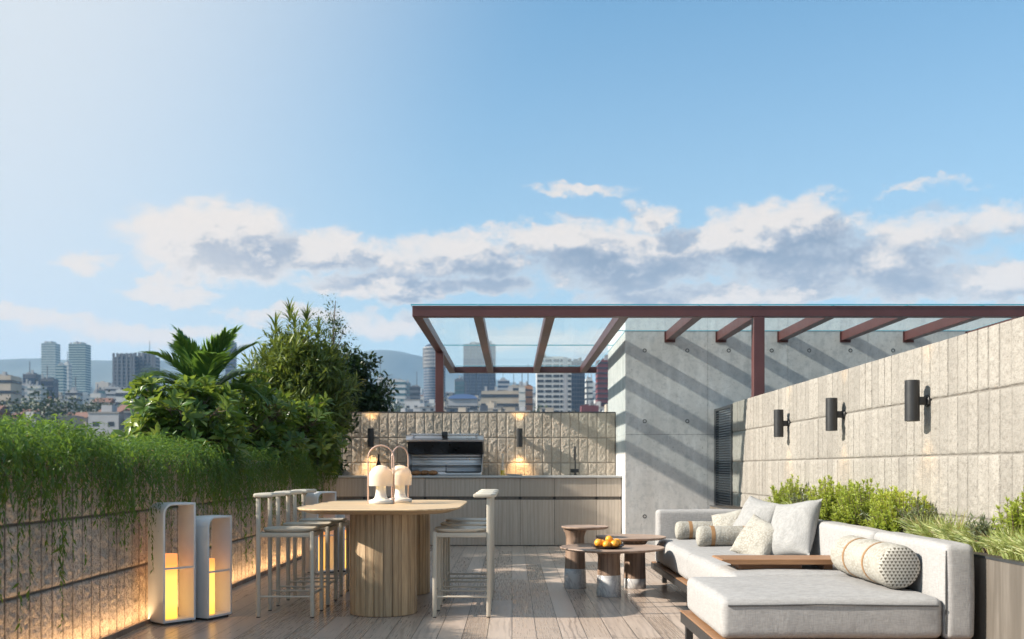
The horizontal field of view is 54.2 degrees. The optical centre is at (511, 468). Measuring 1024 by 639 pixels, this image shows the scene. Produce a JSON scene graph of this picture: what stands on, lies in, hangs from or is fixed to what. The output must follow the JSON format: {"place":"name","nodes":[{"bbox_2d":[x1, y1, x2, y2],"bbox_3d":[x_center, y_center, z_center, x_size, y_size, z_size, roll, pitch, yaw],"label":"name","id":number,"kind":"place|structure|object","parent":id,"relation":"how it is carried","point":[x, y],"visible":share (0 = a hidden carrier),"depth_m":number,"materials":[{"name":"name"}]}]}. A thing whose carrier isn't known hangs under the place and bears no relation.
{"place":"outdoors","nodes":[
{"label":"outdoors","id":0,"kind":"place"},
{"bbox_2d":[50,428,129,440],"bbox_3d":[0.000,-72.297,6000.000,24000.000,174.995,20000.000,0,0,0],"label":"ground","id":1,"kind":"structure","parent":0,"point":[96,432],"depth_m":242.82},
{"bbox_2d":[0,372,21,406],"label":"city block","id":2,"kind":"structure","parent":1,"relation":"on","point":[10,385],"depth_m":420.46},
{"bbox_2d":[0,394,31,417],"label":"city tree","id":3,"kind":"object","parent":1,"relation":"on","point":[8,407],"visible":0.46,"depth_m":299.02,"materials":[{"name":"green plant"}]},
{"bbox_2d":[22,362,40,384],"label":"office tower","id":4,"kind":"structure","parent":1,"relation":"on","point":[32,376],"depth_m":560.00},
{"bbox_2d":[27,381,46,408],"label":"city block","id":5,"kind":"structure","parent":1,"relation":"on","point":[31,390],"depth_m":440.00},
{"bbox_2d":[14,379,79,426],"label":"city tree","id":6,"kind":"object","parent":1,"relation":"on","point":[37,405],"visible":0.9,"depth_m":288.99,"materials":[{"name":"green plant"}]},
{"bbox_2d":[40,366,58,399],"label":"city block","id":7,"kind":"structure","parent":1,"relation":"on","point":[51,384],"depth_m":520.19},
{"bbox_2d":[41,341,59,378],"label":"office tower","id":8,"kind":"structure","parent":1,"relation":"on","point":[50,354],"depth_m":900.00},
{"bbox_2d":[31,392,80,422],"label":"city tree","id":9,"kind":"object","parent":1,"relation":"on","point":[62,406],"visible":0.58,"depth_m":309.95,"materials":[{"name":"green plant"}]},
{"bbox_2d":[56,362,66,394],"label":"office tower","id":10,"kind":"structure","parent":1,"relation":"on","point":[61,372],"depth_m":760.00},
{"bbox_2d":[63,351,71,390],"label":"office tower","id":11,"kind":"structure","parent":1,"relation":"on","point":[69,374],"depth_m":801.51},
{"bbox_2d":[57,415,83,428],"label":"house","id":12,"kind":"structure","parent":1,"relation":"on","point":[69,417],"depth_m":306.26,"materials":[{"name":"beige concrete"}]},
{"bbox_2d":[65,377,82,406],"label":"city block","id":13,"kind":"structure","parent":1,"relation":"on","point":[75,391],"depth_m":480.30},
{"bbox_2d":[68,341,90,394],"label":"office tower","id":14,"kind":"structure","parent":1,"relation":"on","point":[79,357],"depth_m":850.00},
{"bbox_2d":[73,390,120,411],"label":"city tree","id":15,"kind":"object","parent":1,"relation":"on","point":[96,407],"visible":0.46,"depth_m":348.20,"materials":[{"name":"green plant"}]},
{"bbox_2d":[90,384,105,406],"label":"city block","id":16,"kind":"structure","parent":1,"relation":"on","point":[95,394],"depth_m":460.00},
{"bbox_2d":[87,405,123,431],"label":"house","id":17,"kind":"structure","parent":1,"relation":"on","point":[111,416],"depth_m":286.97,"materials":[{"name":"concrete"}]},
{"bbox_2d":[105,374,118,404],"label":"city block","id":18,"kind":"structure","parent":1,"relation":"on","point":[112,392],"depth_m":520.00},
{"bbox_2d":[112,353,136,388],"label":"office tower","id":19,"kind":"structure","parent":1,"relation":"on","point":[122,363],"depth_m":699.15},
{"bbox_2d":[116,370,140,407],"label":"city block","id":20,"kind":"structure","parent":1,"relation":"on","point":[120,393],"depth_m":450.00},
{"bbox_2d":[134,341,159,389],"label":"office tower","id":21,"kind":"structure","parent":1,"relation":"on","point":[144,360],"depth_m":704.15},
{"bbox_2d":[225,340,236,382],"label":"office tower","id":22,"kind":"structure","parent":1,"relation":"on","point":[229,368],"depth_m":800.00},
{"bbox_2d":[91,380,607,411],"bbox_3d":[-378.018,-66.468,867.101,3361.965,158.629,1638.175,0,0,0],"label":"distant city","id":23,"kind":"object","parent":1,"relation":"on","point":[102,384],"depth_m":1124.62,"materials":[{"name":"concrete"}]},
{"bbox_2d":[390,378,406,405],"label":"city block","id":24,"kind":"structure","parent":1,"relation":"on","point":[401,384],"depth_m":560.00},
{"bbox_2d":[404,399,422,411],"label":"house","id":25,"kind":"structure","parent":1,"relation":"on","point":[412,404],"depth_m":534.76,"materials":[{"name":"concrete"}]},
{"bbox_2d":[410,385,419,399],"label":"city block","id":26,"kind":"structure","parent":1,"relation":"on","point":[414,391],"depth_m":600.00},
{"bbox_2d":[423,344,445,402],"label":"office tower","id":27,"kind":"structure","parent":1,"relation":"on","point":[429,367],"depth_m":650.79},
{"bbox_2d":[455,376,464,394],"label":"city block","id":28,"kind":"structure","parent":1,"relation":"on","point":[459,385],"depth_m":639.85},
{"bbox_2d":[448,382,477,411],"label":"city block","id":29,"kind":"structure","parent":1,"relation":"on","point":[464,400],"depth_m":400.00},
{"bbox_2d":[463,341,495,395],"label":"office tower","id":30,"kind":"structure","parent":1,"relation":"on","point":[476,383],"depth_m":719.85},
{"bbox_2d":[481,386,518,411],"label":"city block","id":31,"kind":"structure","parent":1,"relation":"on","point":[508,400],"depth_m":430.00,"materials":[{"name":"beige concrete"}]},
{"bbox_2d":[498,378,509,389],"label":"office tower","id":32,"kind":"structure","parent":1,"relation":"on","point":[503,383],"depth_m":800.00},
{"bbox_2d":[519,382,525,406],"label":"city block","id":33,"kind":"structure","parent":1,"relation":"on","point":[522,400],"depth_m":420.00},
{"bbox_2d":[525,380,532,410],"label":"city block","id":34,"kind":"structure","parent":1,"relation":"on","point":[529,397],"depth_m":422.00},
{"bbox_2d":[536,353,570,411],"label":"office tower","id":35,"kind":"structure","parent":1,"relation":"on","point":[553,390],"depth_m":399.96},
{"bbox_2d":[571,357,584,411],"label":"office tower","id":36,"kind":"structure","parent":1,"relation":"on","point":[577,390],"depth_m":419.85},
{"bbox_2d":[585,374,592,404],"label":"city block","id":37,"kind":"structure","parent":1,"relation":"on","point":[589,380],"depth_m":480.00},
{"bbox_2d":[580,382,598,411],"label":"city block","id":38,"kind":"structure","parent":1,"relation":"on","point":[590,407],"depth_m":330.00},
{"bbox_2d":[595,355,607,406],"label":"office tower","id":39,"kind":"structure","parent":1,"relation":"on","point":[601,384],"depth_m":380.00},
{"bbox_2d":[0,358,245,393],"bbox_3d":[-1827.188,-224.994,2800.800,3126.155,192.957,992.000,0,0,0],"label":"hills","id":40,"kind":"structure","parent":0,"point":[101,370],"depth_m":2783.95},
{"bbox_2d":[99,546,698,638],"bbox_3d":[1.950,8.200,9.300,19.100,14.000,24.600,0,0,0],"label":"terrace floor","id":41,"kind":"structure","parent":0,"point":[533,598],"depth_m":8.33,"materials":[{"name":"wood"}]},
{"bbox_2d":[0,453,328,638],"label":"stone wall","id":42,"kind":"structure","parent":41,"relation":"on","point":[106,594],"depth_m":6.92,"materials":[{"name":"stone"}]},
{"bbox_2d":[148,502,195,625],"bbox_3d":[-2.645,0.733,7.778,0.220,0.935,0.280,0,0,40],"label":"floor lantern","id":43,"kind":"object","parent":41,"relation":"on","point":[186,567],"visible":0.94,"depth_m":7.75,"materials":[{"name":"white paint"}]},
{"bbox_2d":[165,553,177,618],"bbox_3d":[-2.668,0.913,7.768,0.132,0.499,0.132,0,0,0],"label":"pillar candle","id":44,"kind":"object","parent":43,"relation":"in","point":[171,591],"visible":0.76,"depth_m":7.72,"materials":[{"name":"wax"}]},
{"bbox_2d":[101,556,301,638],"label":"light strip","id":45,"kind":"object","parent":41,"relation":"on","point":[132,628],"depth_m":7.60,"materials":[{"name":"orange plastic"}]},
{"bbox_2d":[195,515,231,620],"bbox_3d":[-2.422,0.790,8.029,0.200,0.820,0.280,0,0,25],"label":"floor lantern","id":46,"kind":"object","parent":41,"relation":"on","point":[221,539],"visible":0.72,"depth_m":8.10,"materials":[{"name":"white paint"}]},
{"bbox_2d":[209,558,214,613],"bbox_3d":[-2.440,0.943,8.013,0.114,0.439,0.114,0,0,0],"label":"pillar candle","id":47,"kind":"object","parent":46,"relation":"in","point":[211,587],"visible":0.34,"depth_m":7.98,"materials":[{"name":"wax"}]},
{"bbox_2d":[253,492,323,617],"bbox_3d":[-1.848,0.701,8.245,0.512,0.998,0.470,0,0,0],"label":"bar stool","id":48,"kind":"object","parent":41,"relation":"on","point":[270,531],"visible":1,"depth_m":8.05,"materials":[{"name":"wood"}]},
{"bbox_2d":[275,491,337,605],"bbox_3d":[-1.848,0.701,8.925,0.512,0.998,0.470,0,0,0],"label":"bar stool","id":49,"kind":"object","parent":41,"relation":"on","point":[327,527],"visible":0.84,"depth_m":8.78,"materials":[{"name":"wood"}]},
{"bbox_2d":[291,489,349,595],"bbox_3d":[-1.848,0.701,9.600,0.512,0.998,0.470,0,0,0],"label":"bar stool","id":50,"kind":"object","parent":41,"relation":"on","point":[341,522],"visible":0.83,"depth_m":9.40,"materials":[{"name":"wood"}]},
{"bbox_2d":[305,491,335,572],"bbox_3d":[-2.195,0.733,11.478,0.220,0.935,0.280,0,0,40],"label":"floor lantern","id":51,"kind":"object","parent":41,"relation":"on","point":[311,498],"visible":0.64,"depth_m":11.43,"materials":[{"name":"white paint"}]},
{"bbox_2d":[312,294,359,361],"bbox_3d":[-3.095,-1.462,17.040,0.833,3.028,1.029,0,0,32],"label":"thin tree","id":52,"kind":"object","parent":41,"relation":"on","point":[332,323],"visible":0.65,"depth_m":17.01,"materials":[{"name":"green plant"}]},
{"bbox_2d":[336,515,349,571],"bbox_3d":[-1.972,0.790,11.729,0.200,0.820,0.280,0,0,25],"label":"floor lantern","id":53,"kind":"object","parent":41,"relation":"on","point":[344,527],"visible":0.22,"depth_m":11.57,"materials":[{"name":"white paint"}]},
{"bbox_2d":[296,500,466,616],"bbox_3d":[-1.110,0.760,9.025,1.360,0.880,2.450,0,0,0],"label":"bar table","id":54,"kind":"object","parent":41,"relation":"on","point":[389,560],"visible":1,"depth_m":8.10,"materials":[{"name":"brown wood"}]},
{"bbox_2d":[367,445,394,503],"bbox_3d":[-1.186,0.052,9.050,0.219,0.535,0.219,0,0,37],"label":"table lamp","id":55,"kind":"object","parent":54,"relation":"on","point":[380,477],"visible":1,"depth_m":9.00,"materials":[{"name":"white"}]},
{"bbox_2d":[389,446,411,502],"bbox_3d":[-1.058,0.052,9.460,0.219,0.535,0.219,0,0,-2],"label":"table lamp","id":56,"kind":"object","parent":54,"relation":"on","point":[403,476],"visible":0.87,"depth_m":9.38,"materials":[{"name":"metal"}]},
{"bbox_2d":[433,492,496,617],"bbox_3d":[-0.382,0.701,8.245,0.512,0.998,0.470,0,0,0],"label":"bar stool","id":57,"kind":"object","parent":41,"relation":"on","point":[462,531],"visible":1,"depth_m":8.04,"materials":[{"name":"wood"}]},
{"bbox_2d":[440,491,497,605],"bbox_3d":[-0.382,0.701,8.925,0.512,0.998,0.470,0,0,0],"label":"bar stool","id":58,"kind":"object","parent":41,"relation":"on","point":[443,582],"visible":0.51,"depth_m":9.04,"materials":[{"name":"wood"}]},
{"bbox_2d":[446,489,498,595],"bbox_3d":[-0.382,0.701,9.600,0.512,0.998,0.470,0,0,0],"label":"bar stool","id":59,"kind":"object","parent":41,"relation":"on","point":[448,574],"visible":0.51,"depth_m":9.42,"materials":[{"name":"wood"}]},
{"bbox_2d":[324,446,621,545],"bbox_3d":[-0.608,0.418,15.926,4.615,1.564,0.912,0,0,0],"label":"kitchen counter","id":60,"kind":"object","parent":41,"relation":"on","point":[535,510],"visible":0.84,"depth_m":15.50,"materials":[{"name":"stone"}]},
{"bbox_2d":[406,431,484,474],"bbox_3d":[-1.055,-0.235,15.955,1.220,0.689,0.690,0,0,0],"label":"barbecue grill","id":61,"kind":"object","parent":60,"relation":"on","point":[444,453],"visible":0.94,"depth_m":15.83,"materials":[{"name":"metal"}]},
{"bbox_2d":[430,500,485,544],"bbox_3d":[-0.877,0.836,15.511,0.940,0.704,0.022,0,0,0],"label":"cabinet door","id":62,"kind":"structure","parent":60,"relation":"in","point":[473,508],"depth_m":15.50,"materials":[{"name":"laminate"}]},
{"bbox_2d":[486,500,519,544],"bbox_3d":[-0.138,0.836,15.511,0.525,0.704,0.022,0,0,0],"label":"cabinet door","id":63,"kind":"structure","parent":60,"relation":"in","point":[507,512],"depth_m":15.50,"materials":[{"name":"laminate"}]},
{"bbox_2d":[520,500,553,544],"bbox_3d":[0.394,0.836,15.511,0.527,0.704,0.022,0,0,0],"label":"cabinet door","id":64,"kind":"structure","parent":60,"relation":"in","point":[536,516],"depth_m":15.50,"materials":[{"name":"laminate"}]},
{"bbox_2d":[555,500,595,544],"bbox_3d":[0.985,0.836,15.511,0.645,0.704,0.022,0,0,0],"label":"cabinet door","id":65,"kind":"structure","parent":60,"relation":"in","point":[567,512],"depth_m":15.50,"materials":[{"name":"laminate"}]},
{"bbox_2d":[597,500,620,540],"bbox_3d":[1.504,0.836,15.511,0.380,0.704,0.022,0,0,0],"label":"cabinet door","id":66,"kind":"structure","parent":60,"relation":"in","point":[608,511],"depth_m":15.50,"materials":[{"name":"laminate"}]},
{"bbox_2d":[338,412,614,474],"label":"stone wall","id":67,"kind":"structure","parent":41,"relation":"on","point":[551,440],"depth_m":16.39,"materials":[{"name":"stone"}]},
{"bbox_2d":[367,428,373,446],"bbox_3d":[-2.300,-0.500,16.306,0.105,0.301,0.172,0,0,0],"label":"wall lamp","id":68,"kind":"object","parent":67,"relation":"attached to","point":[370,437],"visible":0.99,"depth_m":16.23,"materials":[{"name":"black metal"}]},
{"bbox_2d":[516,428,522,446],"bbox_3d":[0.120,-0.500,16.306,0.105,0.301,0.172,0,0,0],"label":"wall lamp","id":69,"kind":"object","parent":67,"relation":"attached to","point":[519,437],"visible":1,"depth_m":16.23,"materials":[{"name":"black metal"}]},
{"bbox_2d":[561,525,608,588],"bbox_3d":[0.735,0.889,10.070,0.476,0.621,0.476,0,0,0],"label":"coffee table","id":70,"kind":"object","parent":41,"relation":"on","point":[575,573],"visible":0.94,"depth_m":9.98,"materials":[{"name":"brown wood"}]},
{"bbox_2d":[560,543,664,596],"bbox_3d":[0.945,0.970,9.450,0.986,0.461,0.986,0,0,0],"label":"coffee table","id":71,"kind":"object","parent":41,"relation":"on","point":[608,577],"visible":0.92,"depth_m":9.33,"materials":[{"name":"brown wood"}]},
{"bbox_2d":[596,534,665,588],"bbox_3d":[1.200,0.942,10.100,0.710,0.516,0.710,0,0,0],"label":"coffee table","id":72,"kind":"object","parent":41,"relation":"on","point":[634,571],"visible":0.82,"depth_m":9.98,"materials":[{"name":"brown wood"}]},
{"bbox_2d":[608,318,1009,544],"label":"concrete block","id":73,"kind":"structure","parent":41,"relation":"on","point":[665,399],"depth_m":15.04,"materials":[{"name":"grey concrete"}]},
{"bbox_2d":[651,509,973,638],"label":"sectional sofa","id":74,"kind":"object","parent":41,"relation":"on","point":[933,600],"visible":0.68,"depth_m":5.82,"materials":[{"name":"grey fabric"}]},
{"bbox_2d":[675,521,712,539],"bbox_3d":[1.930,0.630,10.180,0.538,0.191,0.192,0,0,0],"label":"bolster cushion","id":75,"kind":"object","parent":74,"relation":"on","point":[685,529],"visible":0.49,"depth_m":10.11,"materials":[{"name":"beige fabric"}]},
{"bbox_2d":[696,526,743,546],"bbox_3d":[1.985,0.628,9.260,0.558,0.198,0.198,0,0,0],"label":"bolster cushion","id":76,"kind":"object","parent":74,"relation":"on","point":[716,535],"visible":0.66,"depth_m":9.18,"materials":[{"name":"beige fabric"}]},
{"bbox_2d":[711,509,741,525],"bbox_3d":[2.118,0.573,9.717,0.360,0.360,0.175,-13,-38,24],"label":"throw pillow","id":77,"kind":"object","parent":74,"relation":"on","point":[727,519],"visible":0.32,"depth_m":9.71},
{"bbox_2d":[730,514,773,554],"bbox_3d":[2.070,0.600,8.420,0.176,0.380,0.380,39,-6,-38],"label":"throw pillow","id":78,"kind":"object","parent":74,"relation":"on","point":[755,536],"visible":0.8,"depth_m":8.36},
{"bbox_2d":[733,496,783,525],"bbox_3d":[2.296,0.497,9.447,0.210,0.470,0.470,34,-8,-29],"label":"throw pillow","id":79,"kind":"object","parent":74,"relation":"on","point":[762,509],"visible":0.38,"depth_m":9.40,"materials":[{"name":"grey fabric"}]},
{"bbox_2d":[712,555,833,569],"bbox_3d":[1.931,0.686,7.295,0.879,0.079,0.350,0,0,0],"label":"tray table","id":80,"kind":"object","parent":74,"relation":"on","point":[739,562],"visible":0.87,"depth_m":7.17,"materials":[{"name":"brown wood"}]},
{"bbox_2d":[770,499,821,554],"bbox_3d":[2.313,0.499,8.249,0.213,0.500,0.500,28,-20,-25],"label":"throw pillow","id":81,"kind":"object","parent":74,"relation":"on","point":[794,525],"visible":0.91,"depth_m":8.12,"materials":[{"name":"grey fabric"}]},
{"bbox_2d":[830,535,919,588],"bbox_3d":[2.338,0.595,6.490,0.273,0.274,0.978,0,0,0],"label":"bolster cushion","id":82,"kind":"object","parent":74,"relation":"on","point":[891,565],"visible":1,"depth_m":6.12,"materials":[{"name":"beige fabric"}]},
{"bbox_2d":[709,505,1023,638],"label":"planter box","id":83,"kind":"object","parent":41,"relation":"on","point":[998,597],"visible":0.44,"depth_m":5.60,"materials":[{"name":"brown wood"}]},
{"bbox_2d":[768,474,809,503],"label":"needle shrub","id":84,"kind":"object","parent":83,"relation":"on","point":[780,494],"visible":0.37,"depth_m":10.28,"materials":[{"name":"green plant"}]},
{"bbox_2d":[806,475,853,520],"bbox_3d":[2.882,0.277,8.960,0.484,0.471,0.981,0,0,0],"label":"needle shrub","id":85,"kind":"object","parent":83,"relation":"on","point":[828,502],"visible":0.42,"depth_m":8.83,"materials":[{"name":"green plant"}]},
{"bbox_2d":[829,478,893,527],"bbox_3d":[2.885,0.290,8.140,0.478,0.445,0.866,0,0,0],"label":"needle shrub","id":86,"kind":"object","parent":83,"relation":"on","point":[852,504],"visible":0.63,"depth_m":8.12,"materials":[{"name":"green plant"}]},
{"bbox_2d":[864,485,934,532],"bbox_3d":[2.889,0.316,7.403,0.507,0.394,0.725,0,0,-21],"label":"needle shrub","id":87,"kind":"object","parent":83,"relation":"on","point":[886,512],"visible":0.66,"depth_m":7.34,"materials":[{"name":"green plant"}]},
{"bbox_2d":[896,509,938,535],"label":"tufted plant","id":88,"kind":"object","parent":83,"relation":"on","point":[908,522],"visible":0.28,"depth_m":7.00,"materials":[{"name":"green plant"}]},
{"bbox_2d":[896,496,944,528],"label":"sage plant","id":89,"kind":"object","parent":83,"relation":"on","point":[915,510],"visible":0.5,"depth_m":6.95,"materials":[{"name":"green plant"}]},
{"bbox_2d":[906,513,958,538],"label":"tufted plant","id":90,"kind":"object","parent":83,"relation":"on","point":[924,531],"visible":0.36,"depth_m":6.71,"materials":[{"name":"green plant"}]},
{"bbox_2d":[922,508,980,542],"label":"tufted plant","id":91,"kind":"object","parent":83,"relation":"on","point":[945,534],"visible":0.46,"depth_m":6.40,"materials":[{"name":"green plant"}]},
{"bbox_2d":[949,520,999,552],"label":"tufted plant","id":92,"kind":"object","parent":83,"relation":"on","point":[968,539],"visible":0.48,"depth_m":6.14,"materials":[{"name":"green plant"}]},
{"bbox_2d":[964,513,999,552],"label":"sage plant","id":93,"kind":"object","parent":83,"relation":"on","point":[979,528],"visible":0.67,"depth_m":6.04,"materials":[{"name":"green plant"}]},
{"bbox_2d":[974,528,1006,555],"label":"tufted plant","id":94,"kind":"object","parent":83,"relation":"on","point":[989,549],"visible":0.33,"depth_m":5.89,"materials":[{"name":"green plant"}]},
{"bbox_2d":[975,519,1023,560],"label":"tufted plant","id":95,"kind":"object","parent":83,"relation":"on","point":[1005,550],"visible":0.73,"depth_m":5.62,"materials":[{"name":"green plant"}]},
{"bbox_2d":[990,486,1023,539],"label":"needle shrub","id":96,"kind":"object","parent":83,"relation":"on","point":[1013,516],"visible":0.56,"depth_m":5.76,"materials":[{"name":"green plant"}]},
{"bbox_2d":[1000,529,1023,561],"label":"tufted plant","id":97,"kind":"object","parent":83,"relation":"on","point":[1020,548],"visible":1,"depth_m":5.43,"materials":[{"name":"green plant"}]},
{"bbox_2d":[732,317,1023,530],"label":"stone wall","id":98,"kind":"structure","parent":41,"relation":"on","point":[959,445],"depth_m":7.60,"materials":[{"name":"stone"}]},
{"bbox_2d":[411,304,1023,411],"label":"pergola","id":99,"kind":"object","parent":98,"relation":"on","point":[754,317],"visible":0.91,"depth_m":12.66,"materials":[{"name":"red paint"}]},
{"bbox_2d":[714,404,732,505],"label":"slatted gate","id":100,"kind":"structure","parent":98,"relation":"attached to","point":[717,480],"depth_m":14.47,"materials":[{"name":"grey metal"}]},
{"bbox_2d":[774,409,790,436],"bbox_3d":[2.966,-0.496,11.000,0.172,0.301,0.105,0,0,0],"label":"wall lamp","id":101,"kind":"object","parent":98,"relation":"attached to","point":[780,423],"visible":1,"depth_m":10.96,"materials":[{"name":"black metal"}]},
{"bbox_2d":[826,398,845,430],"bbox_3d":[2.966,-0.496,9.180,0.172,0.301,0.105,0,0,0],"label":"wall lamp","id":102,"kind":"object","parent":98,"relation":"attached to","point":[833,414],"visible":1,"depth_m":9.14,"materials":[{"name":"black metal"}]},
{"bbox_2d":[904,380,930,421],"bbox_3d":[2.966,-0.496,7.330,0.172,0.301,0.105,0,0,0],"label":"wall lamp","id":103,"kind":"object","parent":98,"relation":"attached to","point":[913,400],"visible":1,"depth_m":7.29,"materials":[{"name":"black metal"}]},
{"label":"soil bed","id":104,"kind":"structure","parent":41,"relation":"on","visible":0},
{"bbox_2d":[0,409,342,632],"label":"trailing foliage","id":105,"kind":"object","parent":104,"relation":"on","point":[22,443],"visible":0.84,"depth_m":7.15,"materials":[{"name":"green plant"}]},
{"bbox_2d":[108,372,255,480],"bbox_3d":[-3.397,-0.326,10.389,1.596,1.366,1.863,0,0,0],"label":"broadleaf shrub","id":106,"kind":"object","parent":104,"relation":"on","point":[189,408],"visible":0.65,"depth_m":9.96,"materials":[{"name":"green plant"}]},
{"bbox_2d":[130,325,273,405],"bbox_3d":[-3.541,-0.823,11.697,1.414,1.745,1.638,0,0,44],"label":"palm","id":107,"kind":"object","parent":104,"relation":"on","point":[214,358],"visible":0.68,"depth_m":11.51,"materials":[{"name":"green plant"}]},
{"bbox_2d":[217,373,316,485],"bbox_3d":[-3.478,-0.451,12.586,1.805,1.493,1.880,0,0,-26],"label":"broadleaf shrub","id":108,"kind":"object","parent":104,"relation":"on","point":[272,428],"visible":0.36,"depth_m":12.22,"materials":[{"name":"green plant"}]},
{"bbox_2d":[229,296,368,438],"bbox_3d":[-3.303,-1.291,15.359,2.102,2.747,1.992,0,0,0],"label":"narrowleaf tree","id":109,"kind":"object","parent":104,"relation":"on","point":[298,365],"visible":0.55,"depth_m":15.05,"materials":[{"name":"green plant"}]},
{"bbox_2d":[281,391,350,488],"bbox_3d":[-3.092,-0.389,14.161,1.578,1.446,2.010,0,0,0],"label":"broadleaf shrub","id":110,"kind":"object","parent":104,"relation":"on","point":[321,435],"visible":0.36,"depth_m":14.04,"materials":[{"name":"green plant"}]},
{"bbox_2d":[305,394,359,475],"bbox_3d":[-3.048,-0.692,15.525,1.359,1.972,1.516,0,0,0],"label":"corner shrub","id":111,"kind":"object","parent":104,"relation":"on","point":[353,428],"visible":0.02,"depth_m":15.66,"materials":[{"name":"green plant"}]},
{"bbox_2d":[336,341,399,411],"bbox_3d":[-2.817,-0.990,17.499,1.802,2.497,1.909,0,0,0],"label":"dark shrub","id":112,"kind":"object","parent":104,"relation":"on","point":[372,393],"visible":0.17,"depth_m":17.32,"materials":[{"name":"green plant"}]},
{"bbox_2d":[350,350,535,394],"bbox_3d":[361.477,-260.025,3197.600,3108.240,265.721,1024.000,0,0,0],"label":"mountain","id":113,"kind":"structure","parent":0,"point":[402,365],"depth_m":3146.36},
{"bbox_2d":[0,0,1023,386],"label":"sky","id":114,"kind":"structure","parent":0,"point":[198,168],"materials":[{"name":"blue"}]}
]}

